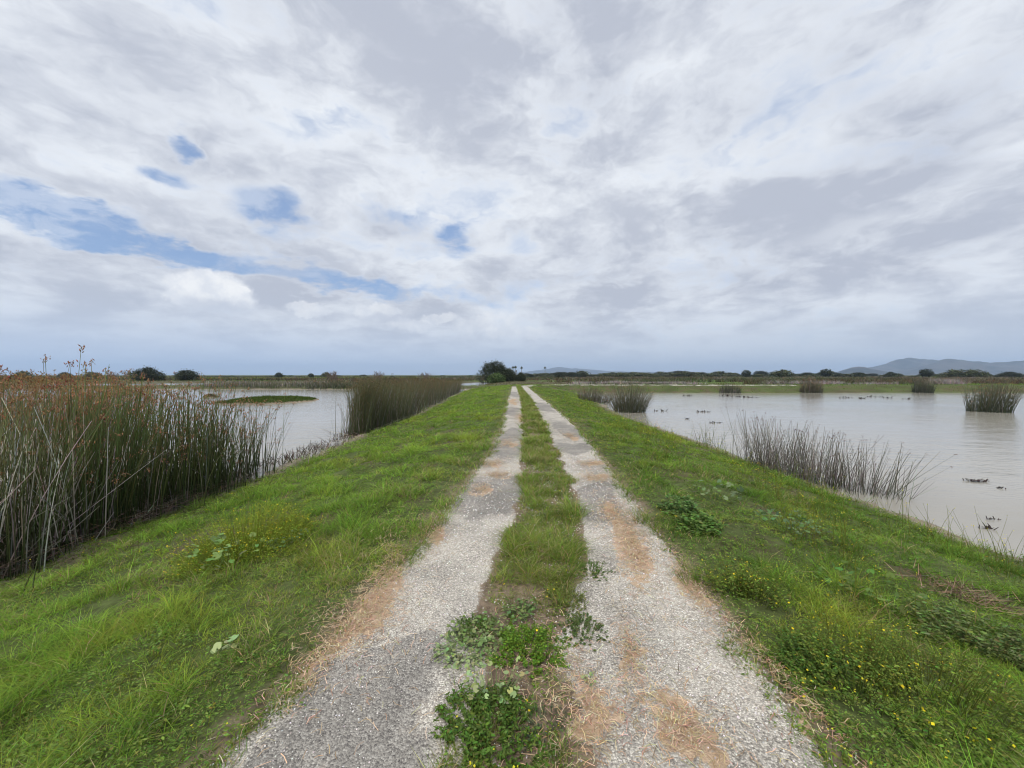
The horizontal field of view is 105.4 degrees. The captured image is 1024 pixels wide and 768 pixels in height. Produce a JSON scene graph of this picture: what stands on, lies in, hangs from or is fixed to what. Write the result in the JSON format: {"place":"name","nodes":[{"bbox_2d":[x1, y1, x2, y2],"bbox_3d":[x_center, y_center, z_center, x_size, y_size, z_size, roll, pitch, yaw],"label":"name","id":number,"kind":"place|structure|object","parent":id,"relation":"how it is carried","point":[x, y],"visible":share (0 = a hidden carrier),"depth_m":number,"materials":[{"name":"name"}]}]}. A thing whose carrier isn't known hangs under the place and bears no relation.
{"place":"outdoors","nodes":[
{"label":"outdoors","id":0,"kind":"place"},
{"bbox_2d":[0,375,1023,767],"bbox_3d":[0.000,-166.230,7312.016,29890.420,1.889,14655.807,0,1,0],"label":"ground","id":1,"kind":"structure","parent":0,"point":[304,647],"depth_m":3.46,"materials":[{"name":"plant"}]},
{"bbox_2d":[10,371,34,376],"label":"tree","id":2,"kind":"object","parent":1,"relation":"on","point":[23,372],"visible":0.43,"depth_m":238.90,"materials":[{"name":"green plant"}]},
{"bbox_2d":[32,554,38,590],"bbox_3d":[-4.990,1.997,4.087,0.081,0.437,0.016,0,1,-14],"label":"bulrush stub","id":3,"kind":"object","parent":1,"relation":"on","point":[35,572],"visible":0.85,"depth_m":4.08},
{"bbox_2d":[56,372,72,377],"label":"tree","id":4,"kind":"object","parent":1,"relation":"on","point":[59,375],"visible":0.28,"depth_m":248.25,"materials":[{"name":"green plant"}]},
{"bbox_2d":[0,360,147,579],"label":"bulrush clump","id":5,"kind":"object","parent":1,"relation":"on","point":[28,424],"visible":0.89,"depth_m":5.21,"materials":[{"name":"plant"}]},
{"bbox_2d":[0,389,166,580],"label":"bulrush clump","id":6,"kind":"object","parent":1,"relation":"on","point":[27,506],"visible":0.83,"depth_m":5.25,"materials":[{"name":"plant"}]},
{"bbox_2d":[81,371,101,377],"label":"tree","id":7,"kind":"object","parent":1,"relation":"on","point":[88,373],"visible":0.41,"depth_m":247.71,"materials":[{"name":"green plant"}]},
{"bbox_2d":[106,371,118,379],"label":"bare shrub","id":8,"kind":"object","parent":1,"relation":"on","point":[115,375],"visible":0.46,"depth_m":160.00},
{"bbox_2d":[122,370,141,379],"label":"bare shrub","id":9,"kind":"object","parent":1,"relation":"on","point":[129,374],"visible":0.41,"depth_m":149.29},
{"bbox_2d":[0,345,273,552],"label":"bulrush clump","id":10,"kind":"object","parent":1,"relation":"on","point":[157,480],"visible":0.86,"depth_m":6.76,"materials":[{"name":"plant"}]},
{"bbox_2d":[0,461,284,587],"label":"reed thatch","id":11,"kind":"object","parent":1,"relation":"on","point":[141,515],"visible":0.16,"depth_m":6.27,"materials":[{"name":"plant"}]},
{"bbox_2d":[130,367,167,380],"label":"round bush","id":12,"kind":"object","parent":1,"relation":"on","point":[152,374],"visible":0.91,"depth_m":149.17,"materials":[{"name":"green plant"}]},
{"bbox_2d":[168,368,203,380],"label":"round bush","id":13,"kind":"object","parent":1,"relation":"on","point":[187,375],"visible":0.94,"depth_m":155.88,"materials":[{"name":"green plant"}]},
{"bbox_2d":[153,383,295,492],"bbox_3d":[-6.714,1.261,9.390,2.468,2.605,3.347,0,1,0],"label":"bulrush clump","id":14,"kind":"object","parent":1,"relation":"on","point":[248,463],"visible":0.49,"depth_m":9.61,"materials":[{"name":"plant"}]},
{"bbox_2d":[210,634,238,655],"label":"mallow plant","id":15,"kind":"object","parent":1,"relation":"on","point":[215,647],"visible":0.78,"depth_m":2.40,"materials":[{"name":"green plant"}]},
{"bbox_2d":[185,532,265,571],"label":"mallow plant","id":16,"kind":"object","parent":1,"relation":"on","point":[214,539],"visible":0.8,"depth_m":3.76,"materials":[{"name":"green plant"}]},
{"bbox_2d":[155,487,323,581],"bbox_3d":[-2.939,1.597,4.308,1.624,0.706,1.477,0,1,-16],"label":"mustard bush","id":17,"kind":"object","parent":1,"relation":"on","point":[243,538],"visible":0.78,"depth_m":4.16,"materials":[{"name":"green plant"}]},
{"bbox_2d":[176,379,329,386],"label":"dead brush","id":18,"kind":"object","parent":1,"relation":"on","point":[245,383],"visible":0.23,"depth_m":82.35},
{"bbox_2d":[274,372,283,377],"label":"tree","id":19,"kind":"object","parent":1,"relation":"on","point":[277,374],"visible":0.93,"depth_m":298.52,"materials":[{"name":"green plant"}]},
{"bbox_2d":[264,528,308,552],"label":"mallow plant","id":20,"kind":"object","parent":1,"relation":"on","point":[288,541],"visible":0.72,"depth_m":4.08,"materials":[{"name":"green plant"}]},
{"bbox_2d":[320,372,329,377],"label":"tree","id":21,"kind":"object","parent":1,"relation":"on","point":[324,374],"visible":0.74,"depth_m":278.54,"materials":[{"name":"green plant"}]},
{"bbox_2d":[327,371,336,381],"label":"bare shrub","id":22,"kind":"object","parent":1,"relation":"on","point":[333,376],"visible":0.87,"depth_m":119.60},
{"bbox_2d":[332,400,356,436],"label":"bulrush clump","id":23,"kind":"object","parent":1,"relation":"on","point":[344,423],"visible":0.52,"depth_m":16.52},
{"bbox_2d":[301,378,447,388],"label":"reed fringe","id":24,"kind":"object","parent":1,"relation":"on","point":[312,386],"visible":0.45,"depth_m":72.03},
{"bbox_2d":[369,372,384,380],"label":"bare shrub","id":25,"kind":"object","parent":1,"relation":"on","point":[376,375],"visible":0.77,"depth_m":124.86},
{"bbox_2d":[335,373,431,435],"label":"bulrush clump","id":26,"kind":"object","parent":1,"relation":"on","point":[374,407],"visible":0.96,"depth_m":17.55,"materials":[{"name":"plant"}]},
{"bbox_2d":[373,376,465,416],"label":"bulrush clump","id":27,"kind":"object","parent":1,"relation":"on","point":[443,389],"visible":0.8,"depth_m":32.93,"materials":[{"name":"plant"}]},
{"bbox_2d":[418,372,429,379],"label":"bare shrub","id":28,"kind":"object","parent":1,"relation":"on","point":[422,374],"visible":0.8,"depth_m":119.93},
{"bbox_2d":[474,360,511,382],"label":"broad tree","id":29,"kind":"object","parent":1,"relation":"on","point":[488,369],"visible":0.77,"depth_m":126.72,"materials":[{"name":"green plant"}]},
{"bbox_2d":[487,372,505,382],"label":"round bush","id":30,"kind":"object","parent":1,"relation":"on","point":[494,377],"visible":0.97,"depth_m":117.13,"materials":[{"name":"green plant"}]},
{"bbox_2d":[172,396,841,501],"bbox_3d":[0.733,1.774,24.630,20.635,0.577,35.720,0,1,0],"label":"reed stubble","id":31,"kind":"object","parent":1,"relation":"on","point":[309,452],"visible":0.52,"depth_m":13.51,"materials":[{"name":"plant"}]},
{"bbox_2d":[503,368,518,381],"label":"broad tree","id":32,"kind":"object","parent":1,"relation":"on","point":[512,373],"visible":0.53,"depth_m":130.18,"materials":[{"name":"green plant"}]},
{"bbox_2d":[0,375,1023,386],"bbox_3d":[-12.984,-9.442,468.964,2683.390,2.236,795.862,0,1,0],"label":"marsh scrub","id":33,"kind":"object","parent":1,"relation":"on","point":[748,380],"visible":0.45,"depth_m":151.33,"materials":[{"name":"green plant"}]},
{"bbox_2d":[0,392,1023,767],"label":"leafy weeds","id":34,"kind":"object","parent":1,"relation":"on","point":[286,680],"visible":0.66,"depth_m":2.35,"materials":[{"name":"green plant"}]},
{"bbox_2d":[6,376,1023,391],"bbox_3d":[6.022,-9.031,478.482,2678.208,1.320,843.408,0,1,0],"label":"marsh grass","id":35,"kind":"structure","parent":1,"relation":"on","point":[583,384],"depth_m":72.74,"materials":[{"name":"plant"}]},
{"bbox_2d":[12,390,1023,767],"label":"wild mustard","id":36,"kind":"object","parent":1,"relation":"on","point":[810,478],"visible":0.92,"depth_m":4.40,"materials":[{"name":"green plant"}]},
{"bbox_2d":[515,372,525,380],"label":"round bush","id":37,"kind":"object","parent":1,"relation":"on","point":[522,377],"visible":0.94,"depth_m":132.52,"materials":[{"name":"green plant"}]},
{"bbox_2d":[554,372,564,377],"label":"tree","id":38,"kind":"object","parent":1,"relation":"on","point":[560,374],"visible":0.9,"depth_m":318.60,"materials":[{"name":"green plant"}]},
{"bbox_2d":[577,372,587,376],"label":"tree","id":39,"kind":"object","parent":1,"relation":"on","point":[583,374],"visible":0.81,"depth_m":309.01,"materials":[{"name":"green plant"}]},
{"bbox_2d":[577,386,610,403],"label":"bulrush clump","id":40,"kind":"object","parent":1,"relation":"on","point":[590,395],"visible":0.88,"depth_m":36.19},
{"bbox_2d":[599,373,611,376],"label":"tree","id":41,"kind":"object","parent":1,"relation":"on","point":[605,374],"visible":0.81,"depth_m":337.40,"materials":[{"name":"green plant"}]},
{"bbox_2d":[612,372,632,376],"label":"tree","id":42,"kind":"object","parent":1,"relation":"on","point":[621,374],"visible":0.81,"depth_m":336.81,"materials":[{"name":"green plant"}]},
{"bbox_2d":[604,379,655,412],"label":"bulrush clump","id":43,"kind":"object","parent":1,"relation":"on","point":[628,403],"visible":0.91,"depth_m":27.08,"materials":[{"name":"plant"}]},
{"bbox_2d":[566,379,706,384],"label":"dead brush","id":44,"kind":"object","parent":1,"relation":"on","point":[613,382],"visible":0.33,"depth_m":82.17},
{"bbox_2d":[631,373,654,376],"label":"tree","id":45,"kind":"object","parent":1,"relation":"on","point":[640,374],"visible":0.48,"depth_m":357.80,"materials":[{"name":"green plant"}]},
{"bbox_2d":[655,371,668,375],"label":"tree","id":46,"kind":"object","parent":1,"relation":"on","point":[660,373],"visible":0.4,"depth_m":472.19,"materials":[{"name":"green plant"}]},
{"bbox_2d":[663,372,675,376],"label":"tree","id":47,"kind":"object","parent":1,"relation":"on","point":[668,374],"visible":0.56,"depth_m":380.00,"materials":[{"name":"green plant"}]},
{"bbox_2d":[657,493,702,516],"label":"leafy weed","id":48,"kind":"object","parent":1,"relation":"on","point":[684,505],"visible":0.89,"depth_m":4.60,"materials":[{"name":"green plant"}]},
{"bbox_2d":[670,371,696,376],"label":"tree","id":49,"kind":"object","parent":1,"relation":"on","point":[688,373],"visible":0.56,"depth_m":355.68,"materials":[{"name":"green plant"}]},
{"bbox_2d":[671,511,728,534],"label":"leafy weed","id":50,"kind":"object","parent":1,"relation":"on","point":[709,525],"visible":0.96,"depth_m":4.11,"materials":[{"name":"green plant"}]},
{"bbox_2d":[698,373,724,376],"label":"tree","id":51,"kind":"object","parent":1,"relation":"on","point":[710,374],"visible":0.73,"depth_m":360.91,"materials":[{"name":"green plant"}]},
{"bbox_2d":[692,420,732,446],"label":"bulrush clump","id":52,"kind":"object","parent":1,"relation":"on","point":[709,436],"visible":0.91,"depth_m":13.96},
{"bbox_2d":[692,479,743,502],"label":"mallow plant","id":53,"kind":"object","parent":1,"relation":"on","point":[741,489],"visible":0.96,"depth_m":5.47,"materials":[{"name":"green plant"}]},
{"bbox_2d":[711,371,727,374],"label":"tree","id":54,"kind":"object","parent":1,"relation":"on","point":[718,372],"visible":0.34,"depth_m":437.29,"materials":[{"name":"green plant"}]},
{"bbox_2d":[719,382,741,392],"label":"bulrush clump","id":55,"kind":"object","parent":1,"relation":"on","point":[726,389],"visible":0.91,"depth_m":56.96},
{"bbox_2d":[691,548,794,611],"bbox_3d":[1.742,1.440,2.973,0.639,0.349,0.631,0,1,0],"label":"mustard bush","id":56,"kind":"object","parent":1,"relation":"on","point":[742,587],"visible":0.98,"depth_m":2.89,"materials":[{"name":"green plant"}]},
{"bbox_2d":[740,370,750,376],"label":"tree","id":57,"kind":"object","parent":1,"relation":"on","point":[745,374],"visible":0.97,"depth_m":328.63,"materials":[{"name":"green plant"}]},
{"bbox_2d":[753,370,769,375],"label":"tree","id":58,"kind":"object","parent":1,"relation":"on","point":[761,372],"visible":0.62,"depth_m":476.39,"materials":[{"name":"green plant"}]},
{"bbox_2d":[770,369,796,376],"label":"tree","id":59,"kind":"object","parent":1,"relation":"on","point":[789,373],"visible":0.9,"depth_m":297.23,"materials":[{"name":"green plant"}]},
{"bbox_2d":[752,505,832,539],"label":"mallow plant","id":60,"kind":"object","parent":1,"relation":"on","point":[792,524],"visible":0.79,"depth_m":4.42,"materials":[{"name":"green plant"}]},
{"bbox_2d":[798,372,817,375],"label":"tree","id":61,"kind":"object","parent":1,"relation":"on","point":[804,374],"visible":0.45,"depth_m":412.21,"materials":[{"name":"green plant"}]},
{"bbox_2d":[799,375,823,392],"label":"bulrush clump","id":62,"kind":"object","parent":1,"relation":"on","point":[810,387],"visible":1,"depth_m":57.07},
{"bbox_2d":[758,625,868,699],"bbox_3d":[1.715,1.540,2.215,0.483,0.191,0.439,1,2,44],"label":"leafy weed","id":63,"kind":"object","parent":1,"relation":"on","point":[788,650],"visible":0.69,"depth_m":2.18,"materials":[{"name":"green plant"}]},
{"bbox_2d":[820,369,832,376],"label":"tree","id":64,"kind":"object","parent":1,"relation":"on","point":[824,373],"visible":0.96,"depth_m":299.06,"materials":[{"name":"green plant"}]},
{"bbox_2d":[724,406,932,503],"bbox_3d":[7.524,1.599,9.785,3.052,1.911,4.337,-1,1,-25],"label":"bulrush clump","id":65,"kind":"object","parent":1,"relation":"on","point":[791,461],"visible":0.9,"depth_m":9.47,"materials":[{"name":"plant"}]},
{"bbox_2d":[760,379,905,384],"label":"dead brush","id":66,"kind":"object","parent":1,"relation":"on","point":[838,382],"visible":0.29,"depth_m":78.35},
{"bbox_2d":[842,373,869,376],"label":"tree","id":67,"kind":"object","parent":1,"relation":"on","point":[850,375],"visible":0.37,"depth_m":328.46,"materials":[{"name":"green plant"}]},
{"bbox_2d":[853,372,867,377],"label":"tree","id":68,"kind":"object","parent":1,"relation":"on","point":[856,374],"visible":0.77,"depth_m":288.06,"materials":[{"name":"green plant"}]},
{"bbox_2d":[814,560,949,614],"bbox_3d":[2.896,1.661,3.132,0.791,0.241,0.715,0,1,0],"label":"mallow plant","id":69,"kind":"object","parent":1,"relation":"on","point":[892,575],"visible":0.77,"depth_m":3.13,"materials":[{"name":"green plant"}]},
{"bbox_2d":[767,602,1009,765],"bbox_3d":[1.845,1.499,2.100,0.890,0.400,0.952,0,1,0],"label":"mustard bush","id":70,"kind":"object","parent":1,"relation":"on","point":[860,666],"visible":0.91,"depth_m":2.07,"materials":[{"name":"green plant"}]},
{"bbox_2d":[882,371,900,376],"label":"tree","id":71,"kind":"object","parent":1,"relation":"on","point":[889,374],"visible":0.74,"depth_m":298.86,"materials":[{"name":"green plant"}]},
{"bbox_2d":[861,448,957,499],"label":"bulrush clump","id":72,"kind":"object","parent":1,"relation":"on","point":[891,487],"visible":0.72,"depth_m":8.33,"materials":[{"name":"plant"}]},
{"bbox_2d":[909,379,939,392],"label":"bulrush clump","id":73,"kind":"object","parent":1,"relation":"on","point":[917,387],"visible":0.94,"depth_m":57.14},
{"bbox_2d":[918,369,933,376],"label":"tree","id":74,"kind":"object","parent":1,"relation":"on","point":[926,372],"visible":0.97,"depth_m":288.66,"materials":[{"name":"green plant"}]},
{"bbox_2d":[842,620,1023,764],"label":"mustard bush","id":75,"kind":"object","parent":1,"relation":"on","point":[974,676],"visible":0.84,"depth_m":2.06,"materials":[{"name":"green plant"}]},
{"bbox_2d":[925,378,971,384],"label":"dead brush","id":76,"kind":"object","parent":1,"relation":"on","point":[951,382],"visible":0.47,"depth_m":77.02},
{"bbox_2d":[878,556,1023,619],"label":"dead thatch","id":77,"kind":"object","parent":1,"relation":"on","point":[968,592],"visible":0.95,"depth_m":3.32,"materials":[{"name":"plant"}]},
{"bbox_2d":[889,586,1023,673],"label":"leafy weed","id":78,"kind":"object","parent":1,"relation":"on","point":[989,646],"visible":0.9,"depth_m":2.62,"materials":[{"name":"green plant"}]},
{"bbox_2d":[937,369,979,377],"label":"tree","id":79,"kind":"object","parent":1,"relation":"on","point":[952,372],"visible":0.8,"depth_m":259.45,"materials":[{"name":"green plant"}]},
{"bbox_2d":[959,369,993,377],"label":"tree","id":80,"kind":"object","parent":1,"relation":"on","point":[981,373],"visible":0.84,"depth_m":253.29,"materials":[{"name":"green plant"}]},
{"bbox_2d":[993,372,1023,377],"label":"tree","id":81,"kind":"object","parent":1,"relation":"on","point":[1010,374],"visible":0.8,"depth_m":278.04,"materials":[{"name":"green plant"}]},
{"bbox_2d":[0,383,1023,579],"bbox_3d":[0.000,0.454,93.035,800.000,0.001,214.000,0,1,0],"label":"pond water","id":82,"kind":"structure","parent":0,"point":[938,428],"depth_m":17.64,"materials":[{"name":"liquid"}]},
{"bbox_2d":[0,369,130,440],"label":"bulrush clump","id":83,"kind":"object","parent":82,"relation":"in","point":[29,386],"visible":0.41,"depth_m":17.22,"materials":[{"name":"plant"}]},
{"bbox_2d":[59,383,162,444],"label":"bulrush clump","id":84,"kind":"object","parent":82,"relation":"in","point":[104,394],"visible":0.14,"depth_m":14.80,"materials":[{"name":"plant"}]},
{"bbox_2d":[216,395,318,404],"bbox_3d":[-24.125,1.437,39.653,11.355,0.903,13.068,0,1,0],"label":"grass islet","id":85,"kind":"object","parent":82,"relation":"in","point":[278,398],"depth_m":37.23,"materials":[{"name":"plant"}]},
{"bbox_2d":[199,379,454,388],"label":"reed fringe","id":86,"kind":"object","parent":82,"relation":"on","point":[258,385],"visible":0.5,"depth_m":73.52,"materials":[{"name":"plant"}]},
{"bbox_2d":[962,478,987,481],"bbox_3d":[11.432,2.357,9.582,0.688,0.105,0.363,0,1,0],"label":"floating debris","id":87,"kind":"object","parent":82,"relation":"on","point":[973,480],"visible":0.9,"depth_m":9.53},
{"bbox_2d":[978,523,998,529],"bbox_3d":[8.033,2.423,6.605,0.236,0.110,0.145,0,1,17],"label":"floating debris","id":88,"kind":"object","parent":82,"relation":"on","point":[989,527],"visible":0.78,"depth_m":6.59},
{"bbox_2d":[959,376,1023,412],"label":"bulrush clump","id":89,"kind":"object","parent":82,"relation":"in","point":[995,402],"visible":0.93,"depth_m":27.27,"materials":[{"name":"plant"}]},
{"bbox_2d":[0,0,1023,374],"label":"sky","id":90,"kind":"structure","parent":0,"point":[208,187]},
{"bbox_2d":[209,387,836,767],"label":"path","id":91,"kind":"structure","parent":0,"point":[391,742],"depth_m":2.21,"materials":[{"name":"gravel"}]},
{"bbox_2d":[433,625,496,670],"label":"mallow plant","id":92,"kind":"object","parent":91,"relation":"on","point":[448,651],"visible":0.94,"depth_m":2.29,"materials":[{"name":"green plant"}]},
{"bbox_2d":[454,609,494,639],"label":"leafy weed","id":93,"kind":"object","parent":91,"relation":"on","point":[471,623],"visible":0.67,"depth_m":2.54,"materials":[{"name":"green plant"}]},
{"bbox_2d":[446,611,510,656],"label":"mallow plant","id":94,"kind":"object","parent":91,"relation":"on","point":[486,625],"visible":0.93,"depth_m":2.47,"materials":[{"name":"green plant"}]},
{"bbox_2d":[428,678,560,767],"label":"leafy weed","id":95,"kind":"object","parent":91,"relation":"on","point":[475,734],"visible":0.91,"depth_m":1.76,"materials":[{"name":"green plant"}]},
{"bbox_2d":[463,653,528,715],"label":"mallow plant","id":96,"kind":"object","parent":91,"relation":"on","point":[474,686],"visible":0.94,"depth_m":1.97,"materials":[{"name":"green plant"}]},
{"bbox_2d":[502,598,536,622],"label":"mallow plant","id":97,"kind":"object","parent":91,"relation":"on","point":[522,610],"visible":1,"depth_m":2.67,"materials":[{"name":"green plant"}]},
{"bbox_2d":[485,612,578,688],"bbox_3d":[0.119,1.529,2.339,0.519,0.134,0.566,1,1,23],"label":"leafy weed","id":98,"kind":"object","parent":91,"relation":"on","point":[514,640],"visible":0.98,"depth_m":2.31,"materials":[{"name":"green plant"}]},
{"bbox_2d":[506,697,567,752],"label":"leafy weed","id":99,"kind":"object","parent":91,"relation":"on","point":[540,712],"visible":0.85,"depth_m":1.82,"materials":[{"name":"green plant"}]},
{"bbox_2d":[208,395,891,767],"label":"straw","id":100,"kind":"object","parent":91,"relation":"on","point":[364,611],"visible":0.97,"depth_m":2.18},
{"bbox_2d":[522,582,588,617],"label":"leafy weed","id":101,"kind":"object","parent":91,"relation":"on","point":[580,596],"visible":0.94,"depth_m":2.82,"materials":[{"name":"green plant"}]},
{"bbox_2d":[553,611,609,651],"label":"leafy weed","id":102,"kind":"object","parent":91,"relation":"on","point":[575,628],"visible":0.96,"depth_m":2.51,"materials":[{"name":"green plant"}]},
{"bbox_2d":[581,671,595,685],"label":"mallow plant","id":103,"kind":"object","parent":91,"relation":"on","point":[590,673],"visible":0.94,"depth_m":2.10,"materials":[{"name":"green plant"}]},
{"bbox_2d":[567,558,615,582],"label":"leafy weed","id":104,"kind":"object","parent":91,"relation":"on","point":[595,569],"visible":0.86,"depth_m":3.27,"materials":[{"name":"green plant"}]},
{"bbox_2d":[478,367,751,374],"bbox_3d":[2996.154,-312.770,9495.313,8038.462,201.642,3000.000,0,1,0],"label":"hills","id":105,"kind":"structure","parent":0,"point":[560,369],"depth_m":9058.09,"materials":[{"name":"grey"}]},
{"bbox_2d":[521,384,795,386],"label":"side track","id":106,"kind":"structure","parent":0,"point":[672,385],"depth_m":61.38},
{"bbox_2d":[837,367,886,374],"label":"hills","id":107,"kind":"structure","parent":0,"point":[864,370],"depth_m":3314.59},
{"bbox_2d":[869,358,937,371],"bbox_3d":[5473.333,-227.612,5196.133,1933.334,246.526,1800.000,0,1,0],"label":"hills","id":108,"kind":"structure","parent":0,"point":[898,364],"depth_m":5048.72,"materials":[{"name":"grey"}]},
{"bbox_2d":[892,359,1023,374],"bbox_3d":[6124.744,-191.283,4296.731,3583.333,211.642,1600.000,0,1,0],"label":"hills","id":109,"kind":"structure","parent":0,"point":[945,365],"depth_m":4129.31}
]}

